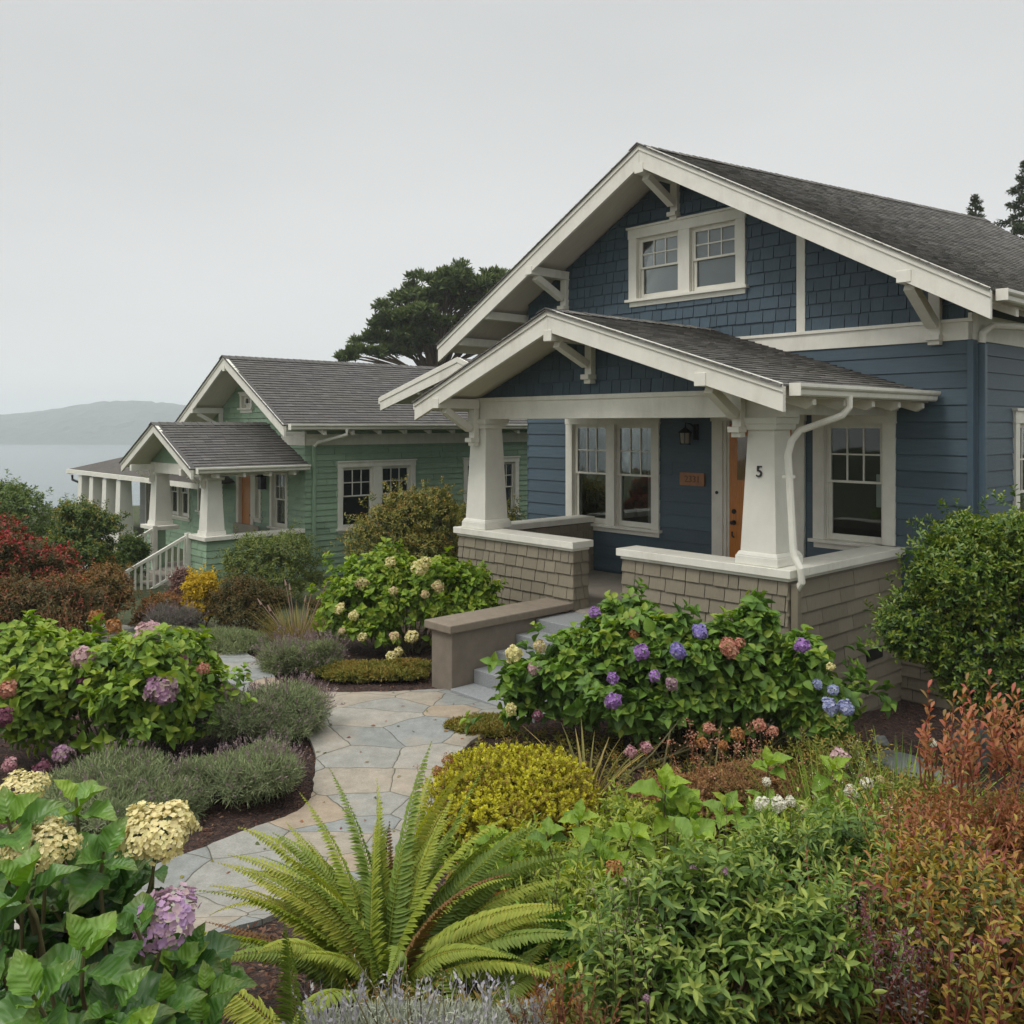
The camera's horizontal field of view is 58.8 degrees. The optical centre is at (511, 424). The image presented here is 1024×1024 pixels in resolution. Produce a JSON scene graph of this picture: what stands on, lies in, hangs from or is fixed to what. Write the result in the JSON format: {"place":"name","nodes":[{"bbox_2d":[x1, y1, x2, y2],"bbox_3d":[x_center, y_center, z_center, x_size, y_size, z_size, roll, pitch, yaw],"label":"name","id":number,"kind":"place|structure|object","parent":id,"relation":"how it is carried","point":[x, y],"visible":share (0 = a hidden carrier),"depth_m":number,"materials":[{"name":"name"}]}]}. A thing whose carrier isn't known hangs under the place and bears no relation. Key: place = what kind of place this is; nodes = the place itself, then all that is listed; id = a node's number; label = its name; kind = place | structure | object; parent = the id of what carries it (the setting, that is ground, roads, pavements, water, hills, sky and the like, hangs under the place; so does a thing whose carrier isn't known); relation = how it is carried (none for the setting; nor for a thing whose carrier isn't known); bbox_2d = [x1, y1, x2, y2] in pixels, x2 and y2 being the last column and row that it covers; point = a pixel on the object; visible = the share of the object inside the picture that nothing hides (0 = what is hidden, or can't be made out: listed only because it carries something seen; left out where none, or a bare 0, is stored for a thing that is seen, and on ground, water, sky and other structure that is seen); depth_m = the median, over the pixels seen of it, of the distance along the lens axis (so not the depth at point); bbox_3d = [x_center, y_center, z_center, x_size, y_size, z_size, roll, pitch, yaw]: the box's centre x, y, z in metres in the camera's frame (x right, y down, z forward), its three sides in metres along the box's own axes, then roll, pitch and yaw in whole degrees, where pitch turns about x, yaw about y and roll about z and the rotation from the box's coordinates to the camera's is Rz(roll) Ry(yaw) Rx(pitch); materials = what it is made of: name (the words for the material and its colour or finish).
{"place":"outdoors","nodes":[
{"label":"outdoors","id":0,"kind":"place"},
{"bbox_2d":[0,445,139,508],"bbox_3d":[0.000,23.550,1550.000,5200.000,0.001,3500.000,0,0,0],"label":"sea","id":1,"kind":"structure","parent":0,"point":[43,468],"depth_m":541.29,"materials":[{"name":"grey liquid"}]},
{"bbox_2d":[0,400,185,444],"bbox_3d":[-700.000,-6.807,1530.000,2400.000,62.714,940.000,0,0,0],"label":"hills","id":2,"kind":"structure","parent":0,"point":[112,423],"depth_m":1233.44,"materials":[{"name":"grey"}]},
{"bbox_2d":[233,522,258,532],"bbox_3d":[-6.071,2.630,20.104,0.440,0.840,1.200,0,0,-42],"label":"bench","id":3,"kind":"object","parent":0,"point":[242,527],"visible":0.12,"depth_m":20.29,"materials":[{"name":"grey"}]},
{"bbox_2d":[14,623,531,935],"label":"path","id":4,"kind":"structure","parent":0,"point":[390,750],"depth_m":7.61,"materials":[{"name":"grey stone"}]},
{"bbox_2d":[0,505,1023,1023],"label":"ground","id":5,"kind":"structure","parent":0,"point":[240,817],"depth_m":8.43,"materials":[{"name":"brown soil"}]},
{"bbox_2d":[0,468,58,564],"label":"shrub","id":6,"kind":"object","parent":5,"relation":"on","point":[13,498],"visible":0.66,"depth_m":19.73,"materials":[{"name":"green plant"}]},
{"bbox_2d":[0,504,94,602],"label":"shrub","id":7,"kind":"object","parent":5,"relation":"on","point":[15,545],"visible":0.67,"depth_m":12.84,"materials":[{"name":"red plant"}]},
{"bbox_2d":[0,562,132,637],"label":"shrub","id":8,"kind":"object","parent":5,"relation":"on","point":[27,591],"visible":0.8,"depth_m":11.53,"materials":[{"name":"brown plant"}]},
{"bbox_2d":[0,586,132,642],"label":"perennial","id":9,"kind":"object","parent":5,"relation":"on","point":[69,629],"visible":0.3,"depth_m":10.63,"materials":[{"name":"orange plant"}]},
{"bbox_2d":[43,492,130,573],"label":"shrub","id":10,"kind":"object","parent":5,"relation":"on","point":[85,523],"visible":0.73,"depth_m":16.28,"materials":[{"name":"green plant"}]},
{"bbox_2d":[45,555,142,632],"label":"shrub","id":11,"kind":"object","parent":5,"relation":"on","point":[105,576],"visible":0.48,"depth_m":12.70,"materials":[{"name":"orange plant"}]},
{"bbox_2d":[20,735,212,841],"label":"lavender","id":12,"kind":"object","parent":5,"relation":"on","point":[127,777],"visible":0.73,"depth_m":6.92,"materials":[{"name":"green plant"}]},
{"bbox_2d":[0,609,256,777],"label":"hydrangea","id":13,"kind":"object","parent":5,"relation":"on","point":[159,678],"visible":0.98,"depth_m":7.63,"materials":[{"name":"green plant"}]},
{"bbox_2d":[0,768,257,1023],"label":"hydrangea","id":14,"kind":"object","parent":5,"relation":"on","point":[108,946],"visible":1,"depth_m":2.29,"materials":[{"name":"green plant"}]},
{"bbox_2d":[114,527,152,585],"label":"shrub","id":15,"kind":"object","parent":5,"relation":"on","point":[136,549],"visible":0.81,"depth_m":18.06,"materials":[{"name":"green plant"}]},
{"bbox_2d":[66,457,233,541],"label":"house","id":16,"kind":"structure","parent":5,"relation":"on","point":[103,485],"depth_m":25.50,"materials":[{"name":"grey paint"}]},
{"bbox_2d":[128,587,186,626],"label":"shrub","id":17,"kind":"object","parent":5,"relation":"on","point":[160,597],"visible":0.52,"depth_m":13.10,"materials":[{"name":"orange plant"}]},
{"bbox_2d":[137,597,209,628],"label":"lavender","id":18,"kind":"object","parent":5,"relation":"on","point":[172,615],"visible":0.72,"depth_m":12.51,"materials":[{"name":"grey plant"}]},
{"bbox_2d":[164,565,195,604],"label":"flowering shrub","id":19,"kind":"object","parent":5,"relation":"on","point":[177,578],"visible":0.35,"depth_m":14.34,"materials":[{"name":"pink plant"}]},
{"bbox_2d":[180,562,223,627],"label":"shrub","id":20,"kind":"object","parent":5,"relation":"on","point":[203,583],"visible":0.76,"depth_m":13.09,"materials":[{"name":"yellow plant"}]},
{"bbox_2d":[196,624,273,654],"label":"lavender","id":21,"kind":"object","parent":5,"relation":"on","point":[236,640],"visible":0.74,"depth_m":11.65,"materials":[{"name":"grey plant"}]},
{"bbox_2d":[162,727,310,810],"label":"lavender","id":22,"kind":"object","parent":5,"relation":"on","point":[258,769],"visible":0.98,"depth_m":7.21,"materials":[{"name":"green plant"}]},
{"bbox_2d":[197,568,295,631],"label":"shrub","id":23,"kind":"object","parent":5,"relation":"on","point":[243,594],"visible":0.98,"depth_m":12.78,"materials":[{"name":"orange plant"}]},
{"bbox_2d":[204,518,328,603],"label":"shrub","id":24,"kind":"object","parent":5,"relation":"on","point":[273,554],"visible":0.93,"depth_m":15.46,"materials":[{"name":"green plant"}]},
{"bbox_2d":[193,668,344,745],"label":"lavender","id":25,"kind":"object","parent":5,"relation":"on","point":[292,708],"visible":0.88,"depth_m":8.32,"materials":[{"name":"green plant"}]},
{"bbox_2d":[246,579,330,641],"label":"grass","id":26,"kind":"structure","parent":5,"relation":"on","point":[298,624],"depth_m":11.89,"materials":[{"name":"green plant"}]},
{"bbox_2d":[245,624,351,675],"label":"lavender","id":27,"kind":"object","parent":5,"relation":"on","point":[284,654],"visible":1,"depth_m":10.54,"materials":[{"name":"grey plant"}]},
{"bbox_2d":[82,355,528,589],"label":"cottage","id":28,"kind":"structure","parent":5,"relation":"on","point":[318,448],"depth_m":19.81,"materials":[{"name":"green paint"}]},
{"bbox_2d":[170,486,190,521],"bbox_3d":[-8.717,1.769,23.816,0.190,1.422,1.540,0,0,-42],"label":"window","id":29,"kind":"structure","parent":28,"relation":"in","point":[180,496],"depth_m":23.78,"materials":[{"name":"white glass"}]},
{"bbox_2d":[237,392,253,412],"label":"window","id":30,"kind":"structure","parent":28,"relation":"in","point":[246,403],"depth_m":21.02,"materials":[{"name":"white glass"}]},
{"bbox_2d":[242,475,249,524],"bbox_3d":[-6.124,2.030,21.017,0.100,2.000,0.580,0,0,-42],"label":"door","id":31,"kind":"structure","parent":28,"relation":"in","point":[245,480],"depth_m":21.07,"materials":[{"name":"brown wood"}]},
{"bbox_2d":[250,475,262,522],"bbox_3d":[-5.729,1.559,20.553,0.190,1.282,0.450,0,0,-42],"label":"window","id":32,"kind":"structure","parent":28,"relation":"in","point":[257,494],"depth_m":20.60,"materials":[{"name":"white glass"}]},
{"bbox_2d":[267,473,288,529],"bbox_3d":[-5.060,1.629,19.823,0.190,1.422,0.870,0,0,-42],"label":"window","id":33,"kind":"structure","parent":28,"relation":"in","point":[278,486],"depth_m":19.96,"materials":[{"name":"white glass"}]},
{"bbox_2d":[336,459,417,533],"bbox_3d":[-3.002,1.564,20.209,2.140,1.572,0.190,0,0,-42],"label":"window","id":34,"kind":"structure","parent":28,"relation":"in","point":[378,466],"depth_m":20.12,"materials":[{"name":"white wood"}]},
{"bbox_2d":[462,456,520,516],"bbox_3d":[-0.520,1.569,22.482,1.890,1.562,0.190,0,0,-42],"label":"window","id":35,"kind":"structure","parent":28,"relation":"in","point":[511,463],"depth_m":22.97,"materials":[{"name":"white glass"}]},
{"bbox_2d":[307,656,431,683],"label":"ground cover plant","id":36,"kind":"object","parent":5,"relation":"on","point":[390,669],"visible":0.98,"depth_m":10.31,"materials":[{"name":"green plant"}]},
{"bbox_2d":[195,741,585,1023],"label":"fern","id":37,"kind":"object","parent":5,"relation":"on","point":[390,920],"visible":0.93,"depth_m":3.88,"materials":[{"name":"green plant"}]},
{"bbox_2d":[324,473,462,566],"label":"shrub","id":38,"kind":"object","parent":5,"relation":"on","point":[420,538],"visible":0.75,"depth_m":14.26,"materials":[{"name":"green plant"}]},
{"bbox_2d":[346,948,464,1023],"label":"perennial","id":39,"kind":"object","parent":5,"relation":"on","point":[408,1012],"visible":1,"depth_m":3.06,"materials":[{"name":"silver plant"}]},
{"bbox_2d":[305,537,508,659],"bbox_3d":[-1.429,2.215,11.582,2.088,1.557,2.118,0,0,-43],"label":"hydrangea","id":40,"kind":"object","parent":5,"relation":"on","point":[412,584],"visible":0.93,"depth_m":11.35,"materials":[{"name":"green plant"}]},
{"bbox_2d":[282,962,558,1023],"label":"lavender","id":41,"kind":"object","parent":5,"relation":"on","point":[480,1014],"visible":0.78,"depth_m":3.21,"materials":[{"name":"silver plant"}]},
{"bbox_2d":[331,257,510,366],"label":"cypress tree","id":42,"kind":"object","parent":5,"relation":"on","point":[420,322],"visible":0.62,"depth_m":44.46,"materials":[{"name":"green plant"}]},
{"bbox_2d":[424,810,478,852],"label":"ground cover plant","id":43,"kind":"object","parent":5,"relation":"on","point":[449,827],"visible":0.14,"depth_m":6.46,"materials":[{"name":"green plant"}]},
{"bbox_2d":[420,560,504,616],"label":"hydrangea","id":44,"kind":"object","parent":5,"relation":"on","point":[479,584],"visible":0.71,"depth_m":11.32,"materials":[{"name":"green plant"}]},
{"bbox_2d":[442,711,517,738],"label":"ground cover plant","id":45,"kind":"object","parent":5,"relation":"on","point":[487,724],"visible":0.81,"depth_m":8.64,"materials":[{"name":"green plant"}]},
{"bbox_2d":[437,490,526,552],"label":"shrub","id":46,"kind":"object","parent":5,"relation":"on","point":[511,517],"visible":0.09,"depth_m":16.86,"materials":[{"name":"green plant"}]},
{"bbox_2d":[424,598,572,689],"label":"retaining wall","id":47,"kind":"structure","parent":5,"relation":"on","point":[464,643],"depth_m":10.13,"materials":[{"name":"brown stone"}]},
{"bbox_2d":[474,824,525,901],"bbox_3d":[-0.063,2.530,5.042,0.327,0.658,0.322,0,0,27],"label":"hydrangea sprout","id":48,"kind":"object","parent":5,"relation":"on","point":[515,853],"visible":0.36,"depth_m":5.01,"materials":[{"name":"green plant"}]},
{"bbox_2d":[414,742,599,847],"bbox_3d":[-0.041,2.742,6.838,1.428,0.605,1.253,0,0,0],"label":"spirea","id":49,"kind":"object","parent":5,"relation":"on","point":[509,783],"visible":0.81,"depth_m":6.65,"materials":[{"name":"yellow plant"}]},
{"bbox_2d":[440,813,573,912],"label":"herb","id":50,"kind":"object","parent":5,"relation":"on","point":[530,847],"visible":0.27,"depth_m":5.36,"materials":[{"name":"green plant"}]},
{"bbox_2d":[427,933,591,1021],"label":"fern","id":51,"kind":"object","parent":5,"relation":"on","point":[527,983],"visible":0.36,"depth_m":3.63,"materials":[{"name":"green plant"}]},
{"bbox_2d":[486,890,613,1009],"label":"herb","id":52,"kind":"object","parent":5,"relation":"on","point":[557,949],"visible":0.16,"depth_m":3.83,"materials":[{"name":"green plant"}]},
{"bbox_2d":[505,844,619,933],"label":"perennial","id":53,"kind":"object","parent":5,"relation":"on","point":[556,896],"visible":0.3,"depth_m":4.26,"materials":[{"name":"green plant"}]},
{"bbox_2d":[501,958,625,1023],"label":"perennial","id":54,"kind":"object","parent":5,"relation":"on","point":[561,1016],"visible":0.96,"depth_m":3.19,"materials":[{"name":"orange plant"}]},
{"bbox_2d":[525,798,611,876],"bbox_3d":[0.375,2.459,5.052,0.488,0.772,0.412,0,0,-22],"label":"hydrangea sprout","id":55,"kind":"object","parent":5,"relation":"on","point":[577,814],"visible":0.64,"depth_m":5.03,"materials":[{"name":"green plant"}]},
{"bbox_2d":[504,836,636,935],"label":"herb","id":56,"kind":"object","parent":5,"relation":"on","point":[586,873],"visible":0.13,"depth_m":4.52,"materials":[{"name":"green plant"}]},
{"bbox_2d":[523,720,659,808],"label":"flax plant","id":57,"kind":"object","parent":5,"relation":"on","point":[615,775],"visible":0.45,"depth_m":7.37,"materials":[{"name":"green plant"}]},
{"bbox_2d":[606,860,623,886],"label":"flower","id":58,"kind":"object","parent":5,"relation":"on","point":[620,869],"visible":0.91,"depth_m":4.38,"materials":[{"name":"orange plant"}]},
{"bbox_2d":[589,813,655,887],"bbox_3d":[0.567,2.392,4.677,0.333,0.762,0.366,0,0,0],"label":"hydrangea sprout","id":59,"kind":"object","parent":5,"relation":"on","point":[605,852],"visible":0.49,"depth_m":4.68,"materials":[{"name":"green plant"}]},
{"bbox_2d":[578,853,693,1023],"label":"perennial","id":60,"kind":"object","parent":5,"relation":"on","point":[640,990],"visible":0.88,"depth_m":3.27,"materials":[{"name":"green plant"}]},
{"bbox_2d":[556,778,729,869],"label":"herb","id":61,"kind":"object","parent":5,"relation":"on","point":[618,805],"visible":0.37,"depth_m":5.78,"materials":[{"name":"green plant"}]},
{"bbox_2d":[624,763,702,868],"bbox_3d":[0.910,2.371,5.008,0.342,0.965,0.519,0,0,-44],"label":"hydrangea sprout","id":62,"kind":"object","parent":5,"relation":"on","point":[679,798],"visible":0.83,"depth_m":5.00,"materials":[{"name":"green plant"}]},
{"bbox_2d":[628,815,719,878],"bbox_3d":[0.829,2.330,4.485,0.593,0.766,0.412,0,0,-16],"label":"hydrangea sprout","id":63,"kind":"object","parent":5,"relation":"on","point":[699,826],"visible":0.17,"depth_m":4.55,"materials":[{"name":"green plant"}]},
{"bbox_2d":[459,577,897,782],"bbox_3d":[1.541,2.224,8.402,4.064,1.593,1.842,0,0,0],"label":"hydrangea","id":64,"kind":"object","parent":5,"relation":"on","point":[663,674],"visible":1,"depth_m":8.00,"materials":[{"name":"green plant"}]},
{"bbox_2d":[611,748,761,834],"bbox_3d":[1.244,2.750,6.731,1.142,0.597,0.718,0,0,0],"label":"sedum","id":65,"kind":"object","parent":5,"relation":"on","point":[652,772],"visible":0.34,"depth_m":6.64,"materials":[{"name":"brown plant"}]},
{"bbox_2d":[352,722,1023,1023],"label":"ground cover","id":66,"kind":"object","parent":5,"relation":"on","point":[823,1015],"visible":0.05,"depth_m":3.83,"materials":[{"name":"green plant"}]},
{"bbox_2d":[378,142,1023,734],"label":"bungalow","id":67,"kind":"object","parent":5,"relation":"on","point":[716,384],"visible":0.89,"depth_m":11.40,"materials":[{"name":"blue paint"}]},
{"bbox_2d":[565,418,661,537],"bbox_3d":[1.692,0.734,14.148,0.607,1.832,1.980,0,0,-42],"label":"window","id":68,"kind":"structure","parent":67,"relation":"in","point":[604,475],"depth_m":13.99,"materials":[{"name":"white glass"}]},
{"bbox_2d":[624,207,749,307],"bbox_3d":[2.482,-2.366,12.986,0.204,1.192,2.120,0,0,-42],"label":"window","id":69,"kind":"structure","parent":67,"relation":"in","point":[706,260],"depth_m":12.92,"materials":[{"name":"white glass"}]},
{"bbox_2d":[730,424,791,557],"bbox_3d":[3.294,1.125,12.093,0.115,2.270,0.955,0,0,-42],"label":"door","id":70,"kind":"structure","parent":67,"relation":"in","point":[738,445],"depth_m":12.36,"materials":[{"name":"brown wood"}]},
{"bbox_2d":[808,409,897,549],"bbox_3d":[4.185,0.669,11.116,0.190,1.742,1.140,0,0,-42],"label":"window","id":71,"kind":"structure","parent":67,"relation":"in","point":[824,536],"depth_m":11.17,"materials":[{"name":"white wood"}]},
{"bbox_2d":[1012,408,1023,515],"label":"window","id":72,"kind":"structure","parent":67,"relation":"in","point":[1018,413],"depth_m":11.00,"materials":[{"name":"white glass"}]},
{"bbox_2d":[630,757,810,836],"bbox_3d":[1.535,2.737,6.714,1.338,0.498,0.680,0,0,0],"label":"sedum","id":73,"kind":"object","parent":5,"relation":"on","point":[725,785],"visible":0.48,"depth_m":6.61,"materials":[{"name":"brown plant"}]},
{"bbox_2d":[545,815,917,1023],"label":"shrub","id":74,"kind":"object","parent":5,"relation":"on","point":[765,947],"visible":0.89,"depth_m":3.38,"materials":[{"name":"green plant"}]},
{"bbox_2d":[703,790,759,852],"bbox_3d":[1.276,2.478,5.101,0.354,0.822,0.596,0,0,-12],"label":"hydrangea sprout","id":75,"kind":"object","parent":5,"relation":"on","point":[715,806],"visible":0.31,"depth_m":5.12,"materials":[{"name":"green plant"}]},
{"bbox_2d":[659,718,810,827],"bbox_3d":[1.627,2.701,7.088,1.106,0.748,1.126,0,0,-34],"label":"sedum","id":76,"kind":"object","parent":5,"relation":"on","point":[715,741],"visible":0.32,"depth_m":7.09,"materials":[{"name":"brown plant"}]},
{"bbox_2d":[622,787,856,988],"bbox_3d":[1.038,2.191,4.259,0.994,0.818,0.836,0,0,-37],"label":"perennial","id":77,"kind":"object","parent":5,"relation":"on","point":[720,843],"visible":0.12,"depth_m":4.31,"materials":[{"name":"green plant"}]},
{"bbox_2d":[732,745,792,821],"bbox_3d":[1.651,2.576,5.955,0.347,0.894,0.713,0,0,30],"label":"hydrangea sprout","id":78,"kind":"object","parent":5,"relation":"on","point":[770,758],"visible":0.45,"depth_m":5.99,"materials":[{"name":"green plant"}]},
{"bbox_2d":[734,808,790,856],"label":"hydrangea sprout","id":79,"kind":"object","parent":5,"relation":"on","point":[746,824],"visible":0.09,"depth_m":4.73,"materials":[{"name":"green plant"}]},
{"bbox_2d":[716,797,863,910],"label":"herb","id":80,"kind":"object","parent":5,"relation":"on","point":[793,817],"visible":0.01,"depth_m":5.32,"materials":[{"name":"green plant"}]},
{"bbox_2d":[700,736,929,833],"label":"daylily","id":81,"kind":"object","parent":5,"relation":"on","point":[807,789],"visible":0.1,"depth_m":6.52,"materials":[{"name":"green plant"}]},
{"bbox_2d":[703,775,946,988],"bbox_3d":[1.472,2.163,4.294,1.146,1.014,0.980,0,0,0],"label":"shrub","id":82,"kind":"object","parent":5,"relation":"on","point":[837,832],"visible":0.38,"depth_m":4.20,"materials":[{"name":"green plant"}]},
{"bbox_2d":[803,754,856,829],"bbox_3d":[2.003,2.575,5.783,0.333,0.850,0.494,0,0,15],"label":"hydrangea sprout","id":83,"kind":"object","parent":5,"relation":"on","point":[836,775],"visible":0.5,"depth_m":5.86,"materials":[{"name":"green plant"}]},
{"bbox_2d":[745,715,924,816],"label":"herb","id":84,"kind":"object","parent":5,"relation":"on","point":[816,763],"visible":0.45,"depth_m":7.05,"materials":[{"name":"green plant"}]},
{"bbox_2d":[739,740,936,913],"bbox_3d":[1.964,2.449,5.279,1.083,0.952,0.915,0,0,-17],"label":"perennial","id":85,"kind":"object","parent":5,"relation":"on","point":[896,824],"visible":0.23,"depth_m":5.42,"materials":[{"name":"green plant"}]},
{"bbox_2d":[758,834,926,1016],"bbox_3d":[1.280,2.099,3.734,0.692,0.635,0.608,0,0,0],"label":"perennial","id":86,"kind":"object","parent":5,"relation":"on","point":[865,905],"visible":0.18,"depth_m":3.75,"materials":[{"name":"green plant"}]},
{"bbox_2d":[753,724,1015,868],"bbox_3d":[2.568,2.659,6.339,1.972,0.798,1.890,0,0,0],"label":"daylily","id":87,"kind":"object","parent":5,"relation":"on","point":[884,793],"visible":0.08,"depth_m":6.67,"materials":[{"name":"green plant"}]},
{"bbox_2d":[824,889,982,1023],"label":"perennial","id":88,"kind":"object","parent":5,"relation":"on","point":[892,999],"visible":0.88,"depth_m":3.32,"materials":[{"name":"purple plant"}]},
{"bbox_2d":[819,839,990,1018],"bbox_3d":[1.453,2.019,3.533,0.532,0.675,0.542,0,0,-29],"label":"perennial","id":89,"kind":"object","parent":5,"relation":"on","point":[888,919],"visible":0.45,"depth_m":3.58,"materials":[{"name":"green plant"}]},
{"bbox_2d":[880,750,930,778],"bbox_3d":[3.600,3.116,8.286,0.444,0.176,0.662,0,0,-20],"label":"stone","id":90,"kind":"object","parent":5,"relation":"on","point":[905,757],"visible":0.22,"depth_m":8.24,"materials":[{"name":"grey stone"}]},
{"bbox_2d":[869,767,966,847],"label":"herb","id":91,"kind":"object","parent":5,"relation":"on","point":[919,788],"visible":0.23,"depth_m":5.90,"materials":[{"name":"green plant"}]},
{"bbox_2d":[827,803,1023,1023],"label":"shrub","id":92,"kind":"object","parent":5,"relation":"on","point":[972,882],"visible":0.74,"depth_m":3.54,"materials":[{"name":"orange plant"}]},
{"bbox_2d":[835,748,1023,959],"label":"perennial","id":93,"kind":"object","parent":5,"relation":"on","point":[996,812],"visible":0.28,"depth_m":4.30,"materials":[{"name":"brown plant"}]},
{"bbox_2d":[863,484,1023,743],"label":"shrub","id":94,"kind":"object","parent":5,"relation":"on","point":[968,580],"visible":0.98,"depth_m":7.99,"materials":[{"name":"green plant"}]},
{"bbox_2d":[865,669,1023,946],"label":"shrub","id":95,"kind":"object","parent":5,"relation":"on","point":[995,747],"visible":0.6,"depth_m":4.90,"materials":[{"name":"red plant"}]},
{"bbox_2d":[907,869,1023,1023],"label":"perennial","id":96,"kind":"object","parent":5,"relation":"on","point":[978,982],"visible":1,"depth_m":3.15,"materials":[{"name":"orange plant"}]},
{"bbox_2d":[965,193,985,217],"bbox_3d":[20.303,-3.335,39.856,4.227,13.754,4.242,0,0,32],"label":"conifer","id":97,"kind":"object","parent":5,"relation":"on","point":[974,200],"visible":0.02,"depth_m":39.90,"materials":[{"name":"green plant"}]},
{"bbox_2d":[947,726,1010,766],"bbox_3d":[4.586,3.165,8.911,0.569,0.398,0.642,0,0,-23],"label":"stone","id":98,"kind":"object","parent":5,"relation":"on","point":[984,744],"visible":0.18,"depth_m":8.74,"materials":[{"name":"grey stone"}]},
{"bbox_2d":[994,160,1023,239],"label":"conifer","id":99,"kind":"object","parent":5,"relation":"on","point":[1017,226],"visible":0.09,"depth_m":34.03,"materials":[{"name":"green plant"}]},
{"bbox_2d":[0,0,1023,414],"label":"sky","id":100,"kind":"structure","parent":0,"point":[185,185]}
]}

